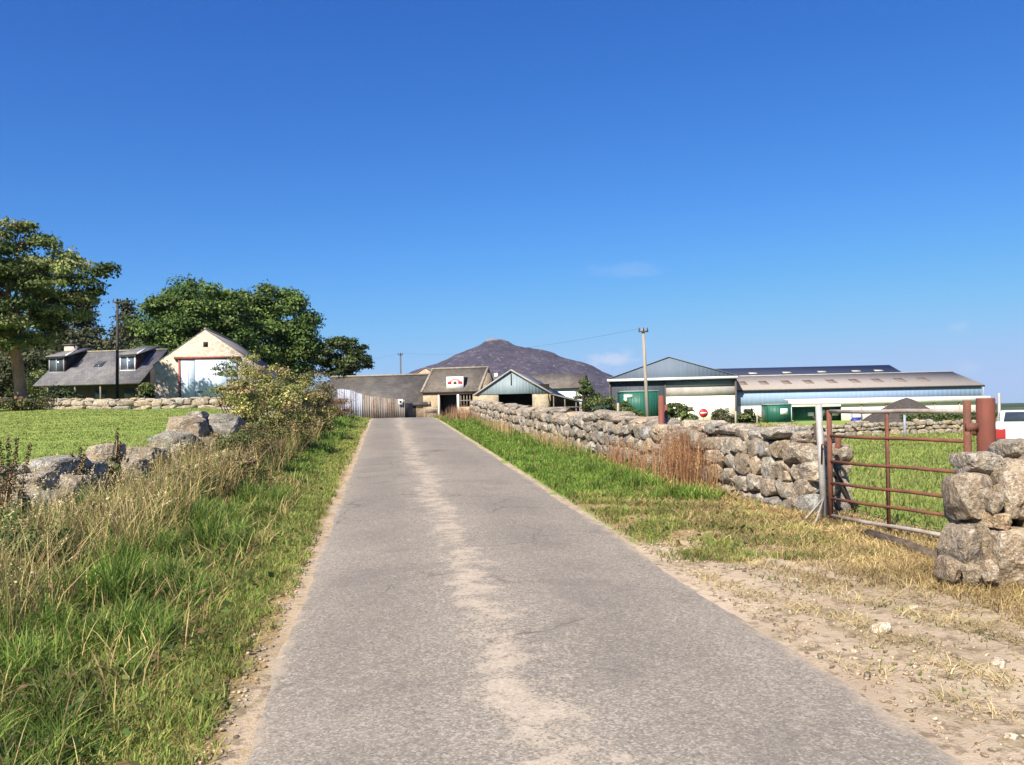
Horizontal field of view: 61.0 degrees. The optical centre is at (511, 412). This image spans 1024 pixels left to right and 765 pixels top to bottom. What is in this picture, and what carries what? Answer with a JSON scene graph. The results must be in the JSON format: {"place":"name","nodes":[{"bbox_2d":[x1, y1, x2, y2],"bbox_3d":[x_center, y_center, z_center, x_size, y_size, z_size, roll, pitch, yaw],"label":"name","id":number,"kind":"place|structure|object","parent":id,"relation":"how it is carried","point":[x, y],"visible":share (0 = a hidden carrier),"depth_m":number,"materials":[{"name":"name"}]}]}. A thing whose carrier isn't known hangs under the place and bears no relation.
{"place":"outdoors","nodes":[
{"label":"outdoors","id":0,"kind":"place"},
{"bbox_2d":[4,338,612,408],"bbox_3d":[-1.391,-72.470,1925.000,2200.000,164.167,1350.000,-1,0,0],"label":"hill","id":1,"kind":"structure","parent":0,"point":[526,360],"depth_m":1644.83,"materials":[{"name":"stone"}]},
{"bbox_2d":[0,413,1021,764],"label":"verge grass","id":2,"kind":"structure","parent":0,"point":[222,633],"depth_m":6.25,"materials":[{"name":"plant"}]},
{"bbox_2d":[0,403,1023,764],"bbox_3d":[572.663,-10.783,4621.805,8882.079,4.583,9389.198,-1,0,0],"label":"ground","id":3,"kind":"structure","parent":0,"point":[250,713],"depth_m":5.46,"materials":[{"name":"soil"}]},
{"bbox_2d":[0,464,13,525],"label":"dock weed","id":4,"kind":"object","parent":3,"relation":"on","point":[7,489],"visible":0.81,"depth_m":7.95,"materials":[{"name":"brown plant"}]},
{"bbox_2d":[0,435,32,516],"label":"dock weed","id":5,"kind":"object","parent":3,"relation":"on","point":[14,477],"visible":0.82,"depth_m":9.01,"materials":[{"name":"brown plant"}]},
{"bbox_2d":[0,345,36,397],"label":"tree","id":6,"kind":"object","parent":3,"relation":"on","point":[2,390],"visible":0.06,"depth_m":95.80,"materials":[{"name":"green plant"}]},
{"bbox_2d":[0,395,56,409],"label":"hedge","id":7,"kind":"object","parent":3,"relation":"on","point":[25,403],"visible":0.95,"depth_m":56.59,"materials":[{"name":"green plant"}]},
{"bbox_2d":[12,366,46,398],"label":"shrub","id":8,"kind":"object","parent":3,"relation":"on","point":[30,387],"visible":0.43,"depth_m":81.50,"materials":[{"name":"green plant"}]},
{"bbox_2d":[0,343,63,399],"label":"tree","id":9,"kind":"object","parent":3,"relation":"on","point":[38,359],"visible":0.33,"depth_m":93.44,"materials":[{"name":"green plant"}]},
{"bbox_2d":[0,502,96,574],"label":"weed clump","id":10,"kind":"object","parent":3,"relation":"on","point":[11,533],"visible":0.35,"depth_m":6.78,"materials":[{"name":"green plant"}]},
{"bbox_2d":[21,320,82,348],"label":"tree","id":11,"kind":"object","parent":3,"relation":"on","point":[80,331],"depth_m":109.67,"materials":[{"name":"green plant"}]},
{"bbox_2d":[32,382,84,400],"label":"shrub","id":12,"kind":"object","parent":3,"relation":"on","point":[60,392],"visible":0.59,"depth_m":69.41,"materials":[{"name":"green plant"}]},
{"bbox_2d":[0,216,121,410],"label":"sycamore tree","id":13,"kind":"object","parent":3,"relation":"on","point":[37,301],"visible":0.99,"depth_m":57.67,"materials":[{"name":"green plant"}]},
{"bbox_2d":[23,327,103,377],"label":"tree","id":14,"kind":"object","parent":3,"relation":"on","point":[83,341],"visible":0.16,"depth_m":99.77,"materials":[{"name":"green plant"}]},
{"bbox_2d":[19,489,117,534],"bbox_3d":[-4.365,1.068,8.667,1.182,0.656,1.107,-1,0,18],"label":"weed clump","id":15,"kind":"object","parent":3,"relation":"on","point":[91,510],"visible":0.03,"depth_m":8.49,"materials":[{"name":"green plant"}]},
{"bbox_2d":[70,447,87,474],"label":"dock weed","id":16,"kind":"object","parent":3,"relation":"on","point":[84,456],"visible":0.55,"depth_m":10.53,"materials":[{"name":"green plant"}]},
{"bbox_2d":[65,289,106,337],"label":"conifer tree","id":17,"kind":"object","parent":3,"relation":"on","point":[79,325],"visible":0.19,"depth_m":115.62,"materials":[{"name":"green plant"}]},
{"bbox_2d":[33,340,169,399],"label":"slate cottage","id":18,"kind":"structure","parent":3,"relation":"on","point":[85,372],"depth_m":75.64,"materials":[{"name":"stone"}]},
{"bbox_2d":[95,390,104,398],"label":"window","id":19,"kind":"structure","parent":18,"relation":"in","point":[97,393],"depth_m":75.43,"materials":[{"name":"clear glass"}]},
{"bbox_2d":[124,389,134,398],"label":"window","id":20,"kind":"structure","parent":18,"relation":"in","point":[128,393],"depth_m":75.14,"materials":[{"name":"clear glass"}]},
{"bbox_2d":[73,324,129,349],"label":"tree","id":21,"kind":"object","parent":3,"relation":"on","point":[91,329],"visible":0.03,"depth_m":104.39,"materials":[{"name":"green plant"}]},
{"bbox_2d":[88,335,141,350],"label":"tree","id":22,"kind":"object","parent":3,"relation":"on","point":[105,343],"visible":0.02,"depth_m":99.37,"materials":[{"name":"green plant"}]},
{"bbox_2d":[112,298,120,398],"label":"utility pole","id":23,"kind":"object","parent":3,"relation":"on","point":[117,301],"visible":0.93,"depth_m":67.91,"materials":[{"name":"brown wood"}]},
{"bbox_2d":[105,428,128,486],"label":"dock weed","id":24,"kind":"object","parent":3,"relation":"on","point":[115,459],"visible":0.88,"depth_m":11.42,"materials":[{"name":"brown plant"}]},
{"bbox_2d":[107,298,142,345],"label":"conifer tree","id":25,"kind":"object","parent":3,"relation":"on","point":[127,307],"visible":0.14,"depth_m":117.19,"materials":[{"name":"green plant"}]},
{"bbox_2d":[0,429,269,606],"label":"grass seed heads","id":26,"kind":"object","parent":3,"relation":"on","point":[61,501],"depth_m":8.86,"materials":[{"name":"plant"}]},
{"bbox_2d":[110,320,163,344],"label":"tree","id":27,"kind":"object","parent":3,"relation":"on","point":[122,335],"visible":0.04,"depth_m":111.23,"materials":[{"name":"green plant"}]},
{"bbox_2d":[1,409,288,512],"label":"tumbled wall","id":28,"kind":"structure","parent":3,"relation":"on","point":[194,424],"depth_m":12.53,"materials":[{"name":"stone"}]},
{"bbox_2d":[135,382,154,397],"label":"shrub","id":29,"kind":"object","parent":3,"relation":"on","point":[147,389],"visible":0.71,"depth_m":71.57,"materials":[{"name":"green plant"}]},
{"bbox_2d":[41,396,257,411],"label":"garden wall","id":30,"kind":"structure","parent":3,"relation":"on","point":[127,404],"depth_m":56.84,"materials":[{"name":"stone"}]},
{"bbox_2d":[152,450,170,470],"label":"dock weed","id":31,"kind":"object","parent":3,"relation":"on","point":[162,458],"visible":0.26,"depth_m":13.43,"materials":[{"name":"brown plant"}]},
{"bbox_2d":[142,459,229,496],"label":"weed clump","id":32,"kind":"object","parent":3,"relation":"on","point":[194,480],"visible":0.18,"depth_m":11.05,"materials":[{"name":"green plant"}]},
{"bbox_2d":[123,272,270,358],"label":"broadleaf tree","id":33,"kind":"object","parent":3,"relation":"on","point":[196,310],"visible":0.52,"depth_m":84.94,"materials":[{"name":"green plant"}]},
{"bbox_2d":[153,328,277,407],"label":"stone garage","id":34,"kind":"structure","parent":3,"relation":"on","point":[182,371],"depth_m":65.34,"materials":[{"name":"stone"}]},
{"bbox_2d":[181,359,194,399],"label":"door","id":35,"kind":"structure","parent":34,"relation":"in","point":[187,365],"depth_m":65.22,"materials":[{"name":"white paint"}]},
{"bbox_2d":[195,359,236,397],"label":"door","id":36,"kind":"structure","parent":34,"relation":"in","point":[204,378],"depth_m":65.39,"materials":[{"name":"white paint"}]},
{"bbox_2d":[210,359,237,406],"bbox_3d":[-13.229,-1.040,40.026,1.265,2.786,0.580,-1,0,-10],"label":"sapling","id":37,"kind":"object","parent":3,"relation":"on","point":[221,364],"visible":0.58,"depth_m":39.96,"materials":[{"name":"green plant"}]},
{"bbox_2d":[175,428,278,469],"bbox_3d":[-4.771,0.733,14.729,1.561,0.959,1.706,-1,0,0],"label":"weed clump","id":38,"kind":"object","parent":3,"relation":"on","point":[233,438],"visible":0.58,"depth_m":14.73,"materials":[{"name":"green plant"}]},
{"bbox_2d":[179,452,282,496],"bbox_3d":[-3.896,0.901,12.070,1.329,0.778,1.264,-1,0,0],"label":"weed clump","id":39,"kind":"object","parent":3,"relation":"on","point":[249,463],"visible":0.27,"depth_m":12.09,"materials":[{"name":"green plant"}]},
{"bbox_2d":[201,349,298,426],"bbox_3d":[-6.667,-0.368,22.456,2.405,2.636,1.955,-1,0,26],"label":"willow shrub","id":40,"kind":"object","parent":3,"relation":"on","point":[253,356],"visible":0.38,"depth_m":22.29,"materials":[{"name":"green plant"}]},
{"bbox_2d":[227,418,305,462],"bbox_3d":[-4.746,0.615,16.796,1.501,1.042,1.337,-1,0,0],"label":"weed clump","id":41,"kind":"object","parent":3,"relation":"on","point":[244,428],"visible":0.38,"depth_m":16.69,"materials":[{"name":"green plant"}]},
{"bbox_2d":[219,361,320,449],"bbox_3d":[-5.441,-0.063,19.544,2.329,2.200,2.474,-1,0,0],"label":"willow shrub","id":42,"kind":"object","parent":3,"relation":"on","point":[244,407],"visible":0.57,"depth_m":19.37,"materials":[{"name":"green plant"}]},
{"bbox_2d":[218,278,335,383],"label":"broadleaf tree","id":43,"kind":"object","parent":3,"relation":"on","point":[293,344],"visible":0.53,"depth_m":93.29,"materials":[{"name":"green plant"}]},
{"bbox_2d":[254,364,340,433],"bbox_3d":[-6.183,-0.234,24.488,2.181,2.276,2.369,-1,0,32],"label":"willow shrub","id":44,"kind":"object","parent":3,"relation":"on","point":[304,380],"visible":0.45,"depth_m":24.52,"materials":[{"name":"green plant"}]},
{"bbox_2d":[267,368,338,418],"bbox_3d":[-7.430,-0.443,30.995,2.704,2.295,2.596,-1,0,0],"label":"willow shrub","id":45,"kind":"object","parent":3,"relation":"on","point":[326,388],"visible":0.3,"depth_m":30.72,"materials":[{"name":"green plant"}]},
{"bbox_2d":[308,333,374,382],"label":"broadleaf tree","id":46,"kind":"object","parent":3,"relation":"on","point":[355,358],"visible":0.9,"depth_m":94.90,"materials":[{"name":"green plant"}]},
{"bbox_2d":[330,392,358,418],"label":"willow shrub","id":47,"kind":"object","parent":3,"relation":"on","point":[341,401],"visible":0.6,"depth_m":37.85,"materials":[{"name":"green plant"}]},
{"bbox_2d":[337,389,412,417],"bbox_3d":[-10.038,-0.584,64.737,4.766,2.273,5.525,-1,0,0],"label":"tin lean to","id":48,"kind":"object","parent":3,"relation":"on","point":[373,406],"visible":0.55,"depth_m":62.02,"materials":[{"name":"metal"}]},
{"bbox_2d":[398,399,402,404],"bbox_3d":[-7.931,-0.747,61.866,0.340,0.400,0.028,-1,0,0],"label":"notice sign","id":49,"kind":"object","parent":48,"relation":"attached to","point":[400,401],"visible":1,"depth_m":61.86,"materials":[{"name":"white paint"}]},
{"bbox_2d":[329,373,429,416],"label":"slate barn","id":50,"kind":"structure","parent":3,"relation":"on","point":[407,388],"depth_m":91.81,"materials":[{"name":"stone"}]},
{"bbox_2d":[413,406,415,416],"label":"doorway","id":51,"kind":"structure","parent":50,"relation":"in","point":[414,407],"depth_m":89.23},
{"bbox_2d":[415,368,431,373],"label":"rubble outbuilding","id":52,"kind":"structure","parent":3,"relation":"on","point":[425,370],"depth_m":98.54,"materials":[{"name":"brown stone"}]},
{"bbox_2d":[420,366,493,416],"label":"stone barn","id":53,"kind":"structure","parent":3,"relation":"on","point":[443,389],"depth_m":89.11,"materials":[{"name":"brown stone"}]},
{"bbox_2d":[438,404,479,420],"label":"dry weeds","id":54,"kind":"object","parent":3,"relation":"on","point":[456,414],"visible":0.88,"depth_m":37.18,"materials":[{"name":"plant"}]},
{"bbox_2d":[0,408,976,537],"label":"field grass","id":55,"kind":"structure","parent":3,"relation":"on","point":[898,474],"depth_m":25.14,"materials":[{"name":"plant"}]},
{"bbox_2d":[479,415,534,439],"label":"dry weeds","id":56,"kind":"object","parent":3,"relation":"on","point":[498,426],"visible":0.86,"depth_m":26.60,"materials":[{"name":"plant"}]},
{"bbox_2d":[0,407,1023,764],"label":"dry grass","id":57,"kind":"structure","parent":3,"relation":"on","point":[904,565],"depth_m":7.19,"materials":[{"name":"plant"}]},
{"bbox_2d":[492,373,531,381],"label":"outbuilding","id":58,"kind":"structure","parent":3,"relation":"on","point":[495,376],"depth_m":110.42,"materials":[{"name":"stone"}]},
{"bbox_2d":[473,369,585,411],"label":"gabled shed","id":59,"kind":"structure","parent":3,"relation":"on","point":[510,386],"depth_m":82.16,"materials":[{"name":"metal"}]},
{"bbox_2d":[517,426,600,461],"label":"dry weeds","id":60,"kind":"object","parent":3,"relation":"on","point":[541,435],"visible":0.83,"depth_m":19.91,"materials":[{"name":"plant"}]},
{"bbox_2d":[530,373,589,411],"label":"white outbuilding","id":61,"kind":"structure","parent":3,"relation":"on","point":[566,385],"depth_m":101.16,"materials":[{"name":"paint"}]},
{"bbox_2d":[573,378,602,411],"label":"shrub","id":62,"kind":"object","parent":3,"relation":"on","point":[584,390],"visible":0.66,"depth_m":95.60,"materials":[{"name":"green plant"}]},
{"bbox_2d":[586,396,616,411],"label":"shrub","id":63,"kind":"object","parent":3,"relation":"on","point":[603,401],"visible":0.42,"depth_m":77.47,"materials":[{"name":"green plant"}]},
{"bbox_2d":[615,400,644,416],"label":"shrub","id":64,"kind":"object","parent":3,"relation":"on","point":[623,406],"visible":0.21,"depth_m":75.80,"materials":[{"name":"green plant"}]},
{"bbox_2d":[596,435,674,474],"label":"dry weeds","id":65,"kind":"object","parent":3,"relation":"on","point":[615,453],"visible":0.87,"depth_m":14.99,"materials":[{"name":"plant"}]},
{"bbox_2d":[617,390,658,416],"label":"green container","id":66,"kind":"object","parent":3,"relation":"on","point":[636,399],"visible":0.55,"depth_m":90.03,"materials":[{"name":"metal"}]},
{"bbox_2d":[638,327,648,416],"bbox_3d":[9.113,-2.317,59.985,0.703,7.064,0.310,-1,0,0],"label":"utility pole","id":67,"kind":"object","parent":3,"relation":"on","point":[643,331],"visible":0.92,"depth_m":59.90,"materials":[{"name":"grey wood"}]},
{"bbox_2d":[658,395,663,423],"bbox_3d":[2.513,0.461,14.600,0.105,1.492,0.100,-1,0,0],"label":"rusty post","id":68,"kind":"object","parent":3,"relation":"on","point":[660,409],"visible":0.34,"depth_m":14.56,"materials":[{"name":"red metal"}]},
{"bbox_2d":[469,400,854,514],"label":"drystone wall","id":69,"kind":"structure","parent":3,"relation":"on","point":[781,462],"depth_m":11.89,"materials":[{"name":"stone"}]},
{"bbox_2d":[664,405,667,418],"bbox_3d":[2.649,0.529,14.900,0.058,1.315,0.056,-1,0,0],"label":"rusty post","id":70,"kind":"object","parent":3,"relation":"on","point":[666,411],"visible":0.34,"depth_m":14.88,"materials":[{"name":"metal"}]},
{"bbox_2d":[606,356,738,420],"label":"cattle shed","id":71,"kind":"structure","parent":3,"relation":"on","point":[710,389],"depth_m":99.43,"materials":[{"name":"white paint"}]},
{"bbox_2d":[664,402,682,418],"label":"shrub","id":72,"kind":"object","parent":3,"relation":"on","point":[672,411],"visible":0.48,"depth_m":71.81,"materials":[{"name":"green plant"}]},
{"bbox_2d":[677,403,698,420],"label":"shrub","id":73,"kind":"object","parent":3,"relation":"on","point":[685,410],"visible":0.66,"depth_m":70.71,"materials":[{"name":"green plant"}]},
{"bbox_2d":[572,411,809,428],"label":"rough grass","id":74,"kind":"structure","parent":3,"relation":"on","point":[764,424],"depth_m":59.58,"materials":[{"name":"plant"}]},
{"bbox_2d":[635,419,747,492],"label":"dry weeds","id":75,"kind":"object","parent":3,"relation":"on","point":[677,458],"visible":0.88,"depth_m":12.66,"materials":[{"name":"plant"}]},
{"bbox_2d":[699,409,707,419],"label":"no entry sign","id":76,"kind":"object","parent":3,"relation":"on","point":[703,413],"visible":0.86,"depth_m":69.99,"materials":[{"name":"metal"}]},
{"bbox_2d":[711,407,734,423],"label":"shrub","id":77,"kind":"object","parent":3,"relation":"on","point":[719,414],"visible":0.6,"depth_m":67.58,"materials":[{"name":"green plant"}]},
{"bbox_2d":[731,408,762,424],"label":"shrub","id":78,"kind":"object","parent":3,"relation":"on","point":[747,416],"visible":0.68,"depth_m":67.58,"materials":[{"name":"green plant"}]},
{"bbox_2d":[743,407,763,422],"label":"yard wall","id":79,"kind":"structure","parent":3,"relation":"on","point":[758,409],"depth_m":93.00,"materials":[{"name":"paint"}]},
{"bbox_2d":[761,404,790,422],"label":"green container","id":80,"kind":"object","parent":3,"relation":"on","point":[777,413],"visible":0.81,"depth_m":90.03,"materials":[{"name":"metal"}]},
{"bbox_2d":[787,577,803,582],"bbox_3d":[2.222,1.314,6.822,0.093,0.054,0.117,-1,0,-41],"label":"loose stone","id":81,"kind":"object","parent":3,"relation":"on","point":[793,578],"visible":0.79,"depth_m":6.79,"materials":[{"name":"stone"}]},
{"bbox_2d":[792,406,815,420],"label":"green container","id":82,"kind":"object","parent":3,"relation":"on","point":[803,413],"visible":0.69,"depth_m":94.23,"materials":[{"name":"metal"}]},
{"bbox_2d":[803,404,827,523],"bbox_3d":[3.275,0.615,9.593,0.234,1.404,0.581,-1,0,36],"label":"gate post","id":83,"kind":"object","parent":3,"relation":"on","point":[822,502],"visible":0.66,"depth_m":9.72,"materials":[{"name":"metal"}]},
{"bbox_2d":[821,400,975,536],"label":"farm gate","id":84,"kind":"structure","parent":83,"relation":"attached to","point":[966,440],"depth_m":8.71,"materials":[{"name":"metal"}]},
{"bbox_2d":[817,653,822,658],"bbox_3d":[1.752,1.387,4.947,0.031,0.038,0.038,-1,0,0],"label":"loose stone","id":85,"kind":"object","parent":3,"relation":"on","point":[819,655],"visible":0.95,"depth_m":4.93,"materials":[{"name":"stone"}]},
{"bbox_2d":[822,406,840,420],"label":"green container","id":86,"kind":"object","parent":3,"relation":"on","point":[836,416],"visible":0.4,"depth_m":94.43,"materials":[{"name":"metal"}]},
{"bbox_2d":[810,411,855,519],"bbox_3d":[3.765,0.711,10.026,0.551,1.454,0.685,-1,0,0],"label":"old hurdle","id":87,"kind":"object","parent":3,"relation":"on","point":[838,476],"visible":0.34,"depth_m":10.07,"materials":[{"name":"metal"}]},
{"bbox_2d":[695,365,984,420],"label":"long shed","id":88,"kind":"structure","parent":3,"relation":"on","point":[757,387],"depth_m":100.61,"materials":[{"name":"metal"}]},
{"bbox_2d":[869,621,891,633],"bbox_3d":[2.302,1.349,5.427,0.099,0.093,0.121,-1,0,-31],"label":"loose stone","id":89,"kind":"object","parent":3,"relation":"on","point":[883,625],"visible":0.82,"depth_m":5.39,"materials":[{"name":"stone"}]},
{"bbox_2d":[781,395,990,421],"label":"wall","id":90,"kind":"structure","parent":3,"relation":"on","point":[930,402],"depth_m":92.52,"materials":[{"name":"white paint"}]},
{"bbox_2d":[775,418,997,435],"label":"field wall","id":91,"kind":"structure","parent":3,"relation":"on","point":[861,427],"depth_m":45.89,"materials":[{"name":"stone"}]},
{"bbox_2d":[864,529,936,558],"bbox_3d":[3.604,1.223,7.951,0.120,0.144,1.313,-1,0,-6],"label":"fallen rail","id":92,"kind":"object","parent":3,"relation":"on","point":[891,538],"visible":0.56,"depth_m":7.97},
{"bbox_2d":[862,398,940,422],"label":"gravel heap","id":93,"kind":"object","parent":3,"relation":"on","point":[906,403],"visible":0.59,"depth_m":65.10,"materials":[{"name":"gravel"}]},
{"bbox_2d":[903,415,905,436],"bbox_3d":[18.963,0.743,42.000,0.125,1.246,0.120,-1,0,0],"label":"water standpipe","id":94,"kind":"object","parent":3,"relation":"on","point":[904,423],"visible":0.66,"depth_m":41.95,"materials":[{"name":"grey plastic"}]},
{"bbox_2d":[908,604,918,609],"bbox_3d":[2.745,1.331,5.942,0.056,0.038,0.048,-1,0,-14],"label":"loose stone","id":95,"kind":"object","parent":3,"relation":"on","point":[914,607],"visible":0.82,"depth_m":5.93,"materials":[{"name":"stone"}]},
{"bbox_2d":[900,410,997,421],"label":"hedge","id":96,"kind":"object","parent":3,"relation":"on","point":[942,417],"visible":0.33,"depth_m":47.16,"materials":[{"name":"green plant"}]},
{"bbox_2d":[934,438,1023,587],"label":"boulder wall","id":97,"kind":"structure","parent":3,"relation":"on","point":[981,537],"depth_m":6.50,"materials":[{"name":"stone"}]},
{"bbox_2d":[965,398,995,451],"bbox_3d":[3.968,0.725,7.350,0.244,1.693,0.148,-1,0,0],"label":"gate post","id":98,"kind":"object","parent":3,"relation":"on","point":[984,426],"visible":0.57,"depth_m":7.29,"materials":[{"name":"red metal"}]},
{"bbox_2d":[989,656,1005,667],"bbox_3d":[2.641,1.364,4.731,0.081,0.070,0.069,-1,0,28],"label":"loose stone","id":99,"kind":"object","parent":3,"relation":"on","point":[996,661],"visible":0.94,"depth_m":4.71,"materials":[{"name":"stone"}]},
{"bbox_2d":[997,393,1000,420],"bbox_3d":[16.246,0.311,29.000,0.101,1.924,0.090,-1,0,0],"label":"slender post","id":100,"kind":"object","parent":3,"relation":"on","point":[999,401],"visible":0.34,"depth_m":28.97,"materials":[{"name":"metal"}]},
{"bbox_2d":[996,410,1023,440],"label":"parked car","id":101,"kind":"object","parent":3,"relation":"on","point":[1009,424],"visible":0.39,"depth_m":21.89,"materials":[{"name":"silver metal"}]},
{"bbox_2d":[1004,731,1018,739],"bbox_3d":[2.186,1.415,3.806,0.040,0.036,0.050,-1,0,-34],"label":"loose stone","id":102,"kind":"object","parent":3,"relation":"on","point":[1012,735],"visible":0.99,"depth_m":3.79,"materials":[{"name":"stone"}]},
{"bbox_2d":[0,0,1023,402],"label":"sky","id":103,"kind":"structure","parent":0,"point":[740,183],"materials":[{"name":"blue"}]},
{"bbox_2d":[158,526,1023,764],"bbox_3d":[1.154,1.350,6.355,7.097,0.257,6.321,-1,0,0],"label":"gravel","id":104,"kind":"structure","parent":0,"point":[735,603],"depth_m":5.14,"materials":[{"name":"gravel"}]},
{"bbox_2d":[246,417,962,764],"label":"road","id":105,"kind":"structure","parent":0,"point":[468,602],"depth_m":5.01,"materials":[{"name":"asphalt"}]},
{"bbox_2d":[424,409,436,416],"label":"bench","id":106,"kind":"object","parent":105,"relation":"on","point":[430,411],"visible":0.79,"depth_m":86.92,"materials":[{"name":"wood"}]},
{"bbox_2d":[851,414,861,420],"bbox_3d":[20.600,0.501,52.157,0.610,1.280,0.385,-1,0,0],"label":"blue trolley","id":107,"kind":"object","parent":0,"point":[855,418],"visible":0.23,"depth_m":51.98,"materials":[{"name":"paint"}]}
]}

